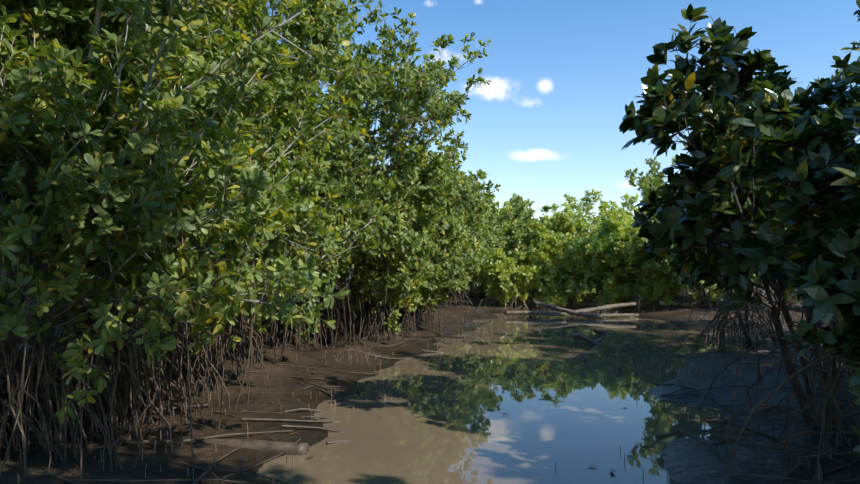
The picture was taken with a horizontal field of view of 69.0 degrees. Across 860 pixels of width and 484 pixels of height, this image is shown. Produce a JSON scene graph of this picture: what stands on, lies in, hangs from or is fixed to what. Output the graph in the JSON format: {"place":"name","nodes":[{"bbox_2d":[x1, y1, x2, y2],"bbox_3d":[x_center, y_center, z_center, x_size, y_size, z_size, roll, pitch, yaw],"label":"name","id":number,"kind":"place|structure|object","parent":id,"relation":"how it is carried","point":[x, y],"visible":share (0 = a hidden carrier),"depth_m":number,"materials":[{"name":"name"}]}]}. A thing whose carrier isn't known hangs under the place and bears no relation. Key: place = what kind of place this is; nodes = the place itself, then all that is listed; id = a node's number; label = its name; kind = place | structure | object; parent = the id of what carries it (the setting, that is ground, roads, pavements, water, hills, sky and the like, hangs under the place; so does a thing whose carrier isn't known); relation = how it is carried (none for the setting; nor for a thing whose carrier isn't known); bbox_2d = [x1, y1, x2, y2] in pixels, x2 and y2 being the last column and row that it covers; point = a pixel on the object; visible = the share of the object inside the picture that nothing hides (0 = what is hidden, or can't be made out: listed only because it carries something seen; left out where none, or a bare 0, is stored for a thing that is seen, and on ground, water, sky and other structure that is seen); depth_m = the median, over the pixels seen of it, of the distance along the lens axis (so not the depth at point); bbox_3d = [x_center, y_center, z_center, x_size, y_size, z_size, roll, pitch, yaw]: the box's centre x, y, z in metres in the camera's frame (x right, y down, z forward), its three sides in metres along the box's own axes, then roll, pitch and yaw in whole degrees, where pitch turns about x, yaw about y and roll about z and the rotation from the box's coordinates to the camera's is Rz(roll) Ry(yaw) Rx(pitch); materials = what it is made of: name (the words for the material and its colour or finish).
{"place":"outdoors","nodes":[
{"label":"outdoors","id":0,"kind":"place"},
{"bbox_2d":[0,266,859,483],"bbox_3d":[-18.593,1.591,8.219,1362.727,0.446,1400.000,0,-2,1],"label":"ground","id":1,"kind":"structure","parent":0,"point":[286,390],"depth_m":5.75,"materials":[{"name":"brown soil"}]},
{"bbox_2d":[0,2,135,100],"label":"mangrove tree","id":2,"kind":"object","parent":1,"relation":"on","point":[53,38],"visible":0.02,"depth_m":4.59,"materials":[{"name":"green plant"}]},
{"bbox_2d":[0,0,143,296],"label":"mangrove tree","id":3,"kind":"object","parent":1,"relation":"on","point":[21,18],"visible":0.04,"depth_m":4.71,"materials":[{"name":"green plant"}]},
{"bbox_2d":[0,23,291,311],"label":"mangrove tree","id":4,"kind":"object","parent":1,"relation":"on","point":[7,276],"depth_m":9.25,"materials":[{"name":"green plant"}]},
{"bbox_2d":[0,0,362,453],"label":"mangrove tree","id":5,"kind":"object","parent":1,"relation":"on","point":[203,67],"visible":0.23,"depth_m":5.11,"materials":[{"name":"green plant"}]},
{"bbox_2d":[0,0,394,480],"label":"mangrove tree","id":6,"kind":"object","parent":1,"relation":"on","point":[104,232],"visible":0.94,"depth_m":3.98,"materials":[{"name":"green plant"}]},
{"bbox_2d":[41,0,390,401],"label":"mangrove tree","id":7,"kind":"object","parent":1,"relation":"on","point":[249,14],"visible":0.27,"depth_m":6.84,"materials":[{"name":"green plant"}]},
{"bbox_2d":[189,439,308,454],"bbox_3d":[-1.553,1.619,4.904,1.213,0.151,0.131,0,-2,7],"label":"log","id":8,"kind":"object","parent":1,"relation":"on","point":[293,448],"visible":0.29,"depth_m":4.83,"materials":[{"name":"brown wood"}]},
{"bbox_2d":[115,0,395,384],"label":"mangrove tree","id":9,"kind":"object","parent":1,"relation":"on","point":[295,88],"visible":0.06,"depth_m":7.87,"materials":[{"name":"green plant"}]},
{"bbox_2d":[322,200,352,295],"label":"mangrove tree","id":10,"kind":"object","parent":1,"relation":"on","point":[344,274],"depth_m":17.91,"materials":[{"name":"green plant"}]},
{"bbox_2d":[191,0,490,361],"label":"mangrove tree","id":11,"kind":"object","parent":1,"relation":"on","point":[338,14],"visible":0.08,"depth_m":9.42,"materials":[{"name":"green plant"}]},
{"bbox_2d":[318,140,385,299],"bbox_3d":[-2.589,-0.479,15.994,1.989,4.582,3.746,-1,-2,39],"label":"mangrove tree","id":12,"kind":"object","parent":1,"relation":"on","point":[372,166],"visible":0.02,"depth_m":16.55,"materials":[{"name":"green plant"}]},
{"bbox_2d":[244,7,490,350],"bbox_3d":[-1.580,-0.990,10.130,5.333,5.546,3.943,0,-2,1],"label":"mangrove tree","id":13,"kind":"object","parent":1,"relation":"on","point":[408,243],"visible":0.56,"depth_m":9.76,"materials":[{"name":"green plant"}]},
{"bbox_2d":[340,153,471,315],"bbox_3d":[-0.742,-0.086,14.747,2.784,3.890,2.851,-1,-2,25],"label":"mangrove tree","id":14,"kind":"object","parent":1,"relation":"on","point":[469,243],"depth_m":15.02,"materials":[{"name":"green plant"}]},
{"bbox_2d":[0,318,859,483],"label":"fallen twigs","id":15,"kind":"object","parent":1,"relation":"on","point":[314,386],"visible":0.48,"depth_m":5.43,"materials":[{"name":"brown wood"}]},
{"bbox_2d":[18,300,855,483],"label":"pneumatophore roots","id":16,"kind":"object","parent":1,"relation":"on","point":[640,359],"visible":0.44,"depth_m":7.93,"materials":[{"name":"brown plant"}]},
{"bbox_2d":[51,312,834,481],"bbox_3d":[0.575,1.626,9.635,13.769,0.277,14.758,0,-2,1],"label":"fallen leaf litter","id":17,"kind":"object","parent":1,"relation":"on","point":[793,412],"visible":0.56,"depth_m":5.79,"materials":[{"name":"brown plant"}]},
{"bbox_2d":[436,217,493,307],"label":"mangrove tree","id":18,"kind":"object","parent":1,"relation":"on","point":[468,272],"visible":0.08,"depth_m":17.83,"materials":[{"name":"green plant"}]},
{"bbox_2d":[447,169,516,301],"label":"mangrove tree","id":19,"kind":"object","parent":1,"relation":"on","point":[480,174],"visible":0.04,"depth_m":19.77,"materials":[{"name":"green plant"}]},
{"bbox_2d":[453,216,514,298],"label":"mangrove tree","id":20,"kind":"object","parent":1,"relation":"on","point":[501,243],"visible":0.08,"depth_m":20.43,"materials":[{"name":"green plant"}]},
{"bbox_2d":[463,207,515,292],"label":"mangrove tree","id":21,"kind":"object","parent":1,"relation":"on","point":[509,212],"visible":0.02,"depth_m":22.59,"materials":[{"name":"green plant"}]},
{"bbox_2d":[452,193,550,296],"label":"mangrove tree","id":22,"kind":"object","parent":1,"relation":"on","point":[516,240],"visible":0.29,"depth_m":21.02,"materials":[{"name":"green plant"}]},
{"bbox_2d":[492,193,517,207],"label":"mangrove tree","id":23,"kind":"object","parent":1,"relation":"on","point":[506,202],"depth_m":31.96,"materials":[{"name":"green plant"}]},
{"bbox_2d":[492,195,534,293],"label":"mangrove tree","id":24,"kind":"object","parent":1,"relation":"on","point":[519,209],"visible":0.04,"depth_m":23.83,"materials":[{"name":"green plant"}]},
{"bbox_2d":[476,224,566,310],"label":"mangrove tree","id":25,"kind":"object","parent":1,"relation":"on","point":[506,283],"visible":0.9,"depth_m":17.91,"materials":[{"name":"green plant"}]},
{"bbox_2d":[526,203,574,299],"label":"mangrove tree","id":26,"kind":"object","parent":1,"relation":"on","point":[562,219],"visible":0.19,"depth_m":20.63,"materials":[{"name":"green plant"}]},
{"bbox_2d":[516,233,603,309],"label":"mangrove tree","id":27,"kind":"object","parent":1,"relation":"on","point":[570,282],"visible":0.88,"depth_m":18.03,"materials":[{"name":"green plant"}]},
{"bbox_2d":[538,215,595,271],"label":"mangrove tree","id":28,"kind":"object","parent":1,"relation":"on","point":[546,217],"visible":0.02,"depth_m":24.24,"materials":[{"name":"green plant"}]},
{"bbox_2d":[504,301,638,318],"bbox_3d":[3.691,1.748,16.103,3.572,0.422,1.269,0,-2,1],"label":"fallen log","id":29,"kind":"object","parent":1,"relation":"on","point":[580,312],"visible":0.92,"depth_m":16.02,"materials":[{"name":"grey wood"}]},
{"bbox_2d":[550,217,599,298],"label":"mangrove tree","id":30,"kind":"object","parent":1,"relation":"on","point":[579,227],"visible":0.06,"depth_m":20.67,"materials":[{"name":"green plant"}]},
{"bbox_2d":[549,189,603,232],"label":"mangrove tree","id":31,"kind":"object","parent":1,"relation":"on","point":[572,207],"visible":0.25,"depth_m":33.96,"materials":[{"name":"green plant"}]},
{"bbox_2d":[569,329,609,344],"bbox_3d":[3.051,1.756,11.513,0.427,0.355,2.325,-1,-2,26],"label":"snag branch","id":32,"kind":"object","parent":1,"relation":"on","point":[589,340],"visible":0.77,"depth_m":10.82,"materials":[{"name":"grey wood"}]},
{"bbox_2d":[572,197,613,279],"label":"mangrove tree","id":33,"kind":"object","parent":1,"relation":"on","point":[602,208],"visible":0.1,"depth_m":27.32,"materials":[{"name":"green plant"}]},
{"bbox_2d":[577,227,639,309],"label":"mangrove tree","id":34,"kind":"object","parent":1,"relation":"on","point":[612,283],"visible":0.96,"depth_m":17.82,"materials":[{"name":"green plant"}]},
{"bbox_2d":[597,207,639,297],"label":"mangrove tree","id":35,"kind":"object","parent":1,"relation":"on","point":[610,224],"visible":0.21,"depth_m":20.45,"materials":[{"name":"green plant"}]},
{"bbox_2d":[614,193,652,227],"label":"mangrove tree","id":36,"kind":"object","parent":1,"relation":"on","point":[631,201],"visible":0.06,"depth_m":27.11,"materials":[{"name":"green plant"}]},
{"bbox_2d":[624,238,689,311],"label":"mangrove tree","id":37,"kind":"object","parent":1,"relation":"on","point":[646,284],"visible":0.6,"depth_m":17.64,"materials":[{"name":"green plant"}]},
{"bbox_2d":[663,272,756,307],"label":"mangrove tree","id":38,"kind":"object","parent":1,"relation":"on","point":[713,296],"visible":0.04,"depth_m":17.61,"materials":[{"name":"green plant"}]},
{"bbox_2d":[658,236,778,351],"bbox_3d":[4.915,0.362,10.604,1.835,3.150,2.985,-1,-2,31],"label":"mangrove tree","id":39,"kind":"object","parent":1,"relation":"on","point":[674,267],"visible":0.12,"depth_m":10.36,"materials":[{"name":"brown plant"}]},
{"bbox_2d":[619,3,859,458],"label":"mangrove tree","id":40,"kind":"object","parent":1,"relation":"on","point":[720,194],"visible":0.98,"depth_m":4.94,"materials":[{"name":"green plant"}]},
{"bbox_2d":[733,284,773,296],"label":"mangrove tree","id":41,"kind":"object","parent":1,"relation":"on","point":[756,290],"depth_m":21.55,"materials":[{"name":"green plant"}]},
{"bbox_2d":[750,276,801,307],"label":"mangrove tree","id":42,"kind":"object","parent":1,"relation":"on","point":[791,291],"visible":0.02,"depth_m":16.27,"materials":[{"name":"green plant"}]},
{"bbox_2d":[727,166,859,483],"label":"mangrove tree","id":43,"kind":"object","parent":1,"relation":"on","point":[828,285],"visible":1,"depth_m":3.95,"materials":[{"name":"green plant"}]},
{"bbox_2d":[830,53,859,151],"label":"mangrove tree","id":44,"kind":"object","parent":1,"relation":"on","point":[849,73],"visible":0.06,"depth_m":9.72,"materials":[{"name":"green plant"}]},
{"bbox_2d":[841,0,859,52],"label":"mangrove tree","id":45,"kind":"object","parent":1,"relation":"on","point":[854,47],"visible":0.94,"depth_m":10.77,"materials":[{"name":"green plant"}]},
{"bbox_2d":[258,299,751,483],"bbox_3d":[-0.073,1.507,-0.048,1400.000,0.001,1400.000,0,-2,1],"label":"creek water","id":46,"kind":"structure","parent":0,"point":[572,428],"depth_m":6.08,"materials":[{"name":"brown liquid"}]},
{"bbox_2d":[283,132,471,344],"bbox_3d":[-0.874,-0.041,11.398,3.126,3.735,3.950,0,-2,1],"label":"mangrove tree","id":47,"kind":"object","parent":46,"relation":"on","point":[434,166],"visible":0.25,"depth_m":10.63,"materials":[{"name":"green plant"}]},
{"bbox_2d":[365,166,500,336],"bbox_3d":[-0.276,0.109,12.473,2.769,3.532,3.186,1,-2,-19],"label":"mangrove tree","id":48,"kind":"object","parent":46,"relation":"on","point":[451,265],"visible":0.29,"depth_m":11.97,"materials":[{"name":"green plant"}]},
{"bbox_2d":[420,181,494,311],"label":"mangrove tree","id":49,"kind":"object","parent":46,"relation":"on","point":[469,223],"visible":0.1,"depth_m":16.81,"materials":[{"name":"green plant"}]},
{"bbox_2d":[505,202,537,221],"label":"mangrove tree","id":50,"kind":"object","parent":46,"relation":"on","point":[515,207],"depth_m":27.91,"materials":[{"name":"green plant"}]},
{"bbox_2d":[590,200,632,286],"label":"mangrove tree","id":51,"kind":"object","parent":46,"relation":"on","point":[597,222],"visible":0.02,"depth_m":23.62,"materials":[{"name":"green plant"}]},
{"bbox_2d":[624,156,730,309],"bbox_3d":[6.877,-0.183,16.767,3.129,4.227,3.134,1,-2,-43],"label":"mangrove tree","id":52,"kind":"object","parent":46,"relation":"on","point":[654,182],"visible":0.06,"depth_m":16.76,"materials":[{"name":"green plant"}]},
{"bbox_2d":[702,163,805,328],"bbox_3d":[6.851,-0.394,13.114,2.928,4.537,2.443,0,-2,1],"label":"mangrove tree","id":53,"kind":"object","parent":46,"relation":"on","point":[781,314],"depth_m":12.85,"materials":[{"name":"brown plant"}]},
{"bbox_2d":[686,56,859,394],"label":"mangrove tree","id":54,"kind":"object","parent":46,"relation":"on","point":[827,91],"visible":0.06,"depth_m":6.17,"materials":[{"name":"green plant"}]},
{"bbox_2d":[259,0,859,231],"label":"sky","id":55,"kind":"structure","parent":0,"point":[562,74],"materials":[{"name":"blue"}]}
]}

